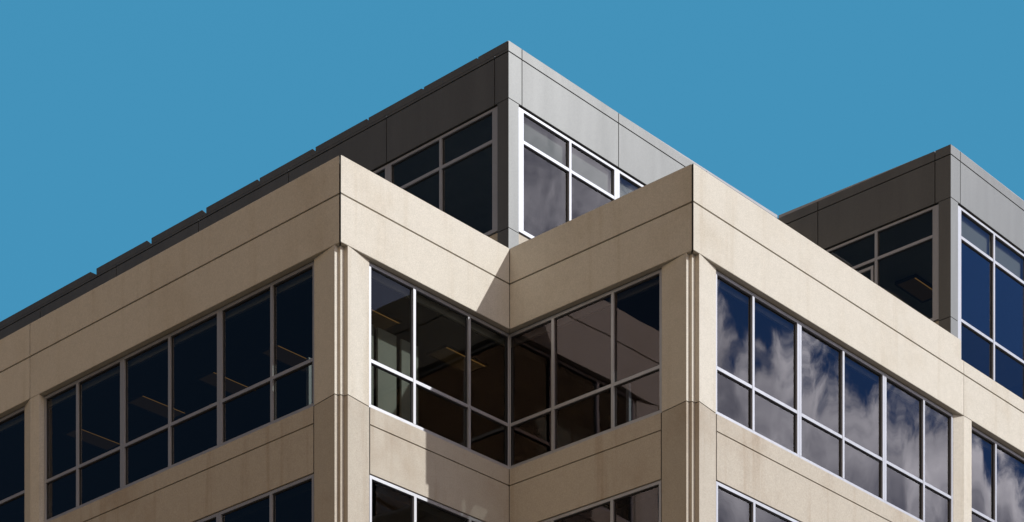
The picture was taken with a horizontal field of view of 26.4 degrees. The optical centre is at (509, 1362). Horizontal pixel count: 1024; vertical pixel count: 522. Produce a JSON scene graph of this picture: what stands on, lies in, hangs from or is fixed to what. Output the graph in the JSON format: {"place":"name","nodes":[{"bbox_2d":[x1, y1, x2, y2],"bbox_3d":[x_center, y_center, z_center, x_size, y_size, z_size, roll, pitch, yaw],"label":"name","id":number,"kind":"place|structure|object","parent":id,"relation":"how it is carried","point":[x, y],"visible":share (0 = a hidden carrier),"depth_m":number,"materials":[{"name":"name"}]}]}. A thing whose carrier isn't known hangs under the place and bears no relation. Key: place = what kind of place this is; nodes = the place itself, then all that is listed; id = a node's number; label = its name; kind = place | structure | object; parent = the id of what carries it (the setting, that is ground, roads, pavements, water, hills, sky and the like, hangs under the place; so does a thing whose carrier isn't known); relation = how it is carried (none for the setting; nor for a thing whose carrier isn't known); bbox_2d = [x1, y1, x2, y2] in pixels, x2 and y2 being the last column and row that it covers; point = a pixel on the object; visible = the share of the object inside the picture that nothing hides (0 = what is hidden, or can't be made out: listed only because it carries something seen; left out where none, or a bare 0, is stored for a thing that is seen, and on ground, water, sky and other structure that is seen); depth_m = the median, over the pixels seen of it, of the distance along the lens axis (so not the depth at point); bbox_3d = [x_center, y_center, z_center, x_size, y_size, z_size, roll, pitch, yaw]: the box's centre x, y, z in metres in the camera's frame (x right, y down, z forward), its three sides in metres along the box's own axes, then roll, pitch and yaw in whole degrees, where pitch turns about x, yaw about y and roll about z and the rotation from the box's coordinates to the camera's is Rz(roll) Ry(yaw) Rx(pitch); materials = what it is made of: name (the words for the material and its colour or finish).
{"place":"outdoors","nodes":[
{"label":"outdoors","id":0,"kind":"place"},
{"bbox_2d":[0,0,1023,321],"label":"sky","id":1,"kind":"structure","parent":0,"point":[122,121],"materials":[{"name":"blue"}]},
{"bbox_3d":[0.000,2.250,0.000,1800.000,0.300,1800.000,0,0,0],"label":"ground","id":2,"kind":"structure","parent":0,"visible":0},
{"bbox_2d":[0,41,1023,521],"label":"office building","id":3,"kind":"structure","parent":2,"relation":"on","point":[644,325],"depth_m":43.92,"materials":[{"name":"beige precast concrete"},{"name":"tinted glass"},{"name":"grey metal"}]},
{"bbox_2d":[0,407,24,506],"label":"window","id":4,"kind":"structure","parent":3,"relation":"in","point":[22,410],"depth_m":47.18,"materials":[{"name":"white"}]},
{"bbox_2d":[44,358,121,521],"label":"window","id":5,"kind":"structure","parent":3,"relation":"in","point":[78,467],"depth_m":45.59,"materials":[{"name":"white"}]},
{"bbox_2d":[63,426,119,451],"bbox_3d":[-9.154,-20.303,47.976,0.580,0.070,1.200,0,0,42],"label":"ceiling light","id":6,"kind":"object","parent":3,"relation":"attached to","point":[97,440],"visible":0.77,"depth_m":47.99,"materials":[{"name":"grey"}]},
{"bbox_2d":[128,393,187,419],"bbox_3d":[-7.498,-20.303,46.394,0.580,0.070,1.200,0,0,42],"label":"ceiling light","id":7,"kind":"object","parent":3,"relation":"attached to","point":[150,404],"visible":0.85,"depth_m":46.35,"materials":[{"name":"grey"}]},
{"bbox_2d":[122,309,218,488],"bbox_3d":[-6.753,-19.151,43.565,3.054,2.707,0.089,0,0,42],"label":"window","id":8,"kind":"structure","parent":3,"relation":"in","point":[170,337],"depth_m":43.56,"materials":[{"name":"white"}]},
{"bbox_2d":[196,512,218,521],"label":"window","id":9,"kind":"structure","parent":3,"relation":"in","point":[215,516],"depth_m":42.65,"materials":[{"name":"white"}]},
{"bbox_2d":[196,369,257,398],"bbox_3d":[-5.864,-20.303,45.306,0.580,0.070,1.200,0,0,42],"label":"ceiling light","id":10,"kind":"object","parent":3,"relation":"attached to","point":[232,384],"visible":0.7,"depth_m":45.22,"materials":[{"name":"grey"}]},
{"bbox_2d":[219,474,313,521],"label":"window","id":11,"kind":"structure","parent":3,"relation":"in","point":[271,495],"depth_m":41.45,"materials":[{"name":"white"}]},
{"bbox_2d":[219,261,314,446],"bbox_3d":[-4.616,-19.151,41.610,2.732,2.707,0.089,0,0,42],"label":"window","id":12,"kind":"structure","parent":3,"relation":"in","point":[273,377],"depth_m":41.48,"materials":[{"name":"white"}]},
{"bbox_2d":[259,342,312,372],"bbox_3d":[-4.424,-20.303,44.124,0.580,0.070,1.200,0,0,42],"label":"ceiling light","id":13,"kind":"object","parent":3,"relation":"attached to","point":[288,356],"visible":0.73,"depth_m":44.01,"materials":[{"name":"grey"}]},
{"bbox_2d":[373,164,387,180],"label":"window","id":14,"kind":"structure","parent":3,"relation":"in","point":[385,168],"depth_m":46.36,"materials":[{"name":"white"}]},
{"bbox_2d":[371,306,401,330],"bbox_3d":[-2.718,-20.303,42.360,0.580,0.070,1.200,0,0,42],"label":"ceiling light","id":15,"kind":"object","parent":3,"relation":"attached to","point":[382,320],"visible":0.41,"depth_m":42.53,"materials":[{"name":"grey"}]},
{"bbox_2d":[369,475,481,521],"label":"window","id":16,"kind":"structure","parent":3,"relation":"in","point":[414,497],"depth_m":41.56,"materials":[{"name":"white"}]},
{"bbox_2d":[369,262,508,468],"bbox_3d":[-1.321,-19.151,42.191,0.089,2.707,3.960,0,0,42],"label":"window","id":17,"kind":"structure","parent":3,"relation":"in","point":[468,317],"depth_m":42.13,"materials":[{"name":"white"}]},
{"bbox_2d":[388,106,497,236],"bbox_3d":[-1.380,-24.127,45.221,3.188,2.513,0.089,0,0,42],"label":"window","id":18,"kind":"structure","parent":3,"relation":"in","point":[494,112],"depth_m":44.85,"materials":[{"name":"white"}]},
{"bbox_2d":[426,344,487,373],"bbox_3d":[-1.065,-20.303,44.196,0.580,0.070,1.200,0,0,42],"label":"ceiling light","id":19,"kind":"object","parent":3,"relation":"attached to","point":[450,356],"visible":0.85,"depth_m":44.14,"materials":[{"name":"grey"}]},
{"bbox_2d":[519,107,616,238],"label":"window","id":20,"kind":"structure","parent":3,"relation":"in","point":[534,138],"depth_m":45.29,"materials":[{"name":"white"}]},
{"bbox_2d":[509,269,661,468],"bbox_3d":[1.413,-19.151,42.313,3.960,2.707,0.089,0,0,42],"label":"window","id":21,"kind":"structure","parent":3,"relation":"in","point":[553,410],"depth_m":42.25,"materials":[{"name":"white"}]},
{"bbox_2d":[542,480,661,521],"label":"window","id":22,"kind":"structure","parent":3,"relation":"in","point":[612,501],"depth_m":41.74,"materials":[{"name":"white"}]},
{"bbox_2d":[617,169,642,197],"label":"window","id":23,"kind":"structure","parent":3,"relation":"in","point":[624,187],"depth_m":46.80,"materials":[{"name":"white"}]},
{"bbox_2d":[715,271,798,456],"bbox_3d":[4.747,-19.151,42.026,0.089,2.707,2.732,0,0,42],"label":"window","id":24,"kind":"structure","parent":3,"relation":"in","point":[750,386],"depth_m":41.90,"materials":[{"name":"white"}]},
{"bbox_2d":[716,481,798,521],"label":"window","id":25,"kind":"structure","parent":3,"relation":"in","point":[753,503],"depth_m":41.85,"materials":[{"name":"white"}]},
{"bbox_2d":[799,321,884,502],"bbox_3d":[6.702,-19.151,44.164,0.089,2.707,3.054,0,0,42],"label":"window","id":26,"kind":"structure","parent":3,"relation":"in","point":[843,352],"depth_m":44.15,"materials":[{"name":"white"}]},
{"bbox_2d":[826,204,938,321],"bbox_3d":[8.287,-24.127,48.931,3.110,2.513,0.089,0,0,42],"label":"window","id":27,"kind":"structure","parent":3,"relation":"in","point":[935,209],"depth_m":48.39,"materials":[{"name":"white"}]},
{"bbox_2d":[895,274,932,302],"bbox_3d":[9.707,-25.485,51.839,0.580,0.070,1.200,0,0,42],"label":"ceiling light","id":28,"kind":"object","parent":3,"relation":"attached to","point":[917,287],"visible":0.83,"depth_m":51.75,"materials":[{"name":"grey"}]},
{"bbox_2d":[885,374,952,521],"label":"window","id":29,"kind":"structure","parent":3,"relation":"in","point":[923,400],"depth_m":46.38,"materials":[{"name":"white"}]},
{"bbox_2d":[958,206,1023,399],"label":"window","id":30,"kind":"structure","parent":3,"relation":"in","point":[985,245],"depth_m":49.04,"materials":[{"name":"white"}]},
{"bbox_2d":[972,427,1023,521],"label":"window","id":31,"kind":"structure","parent":3,"relation":"in","point":[995,444],"depth_m":48.58,"materials":[{"name":"white"}]}
]}

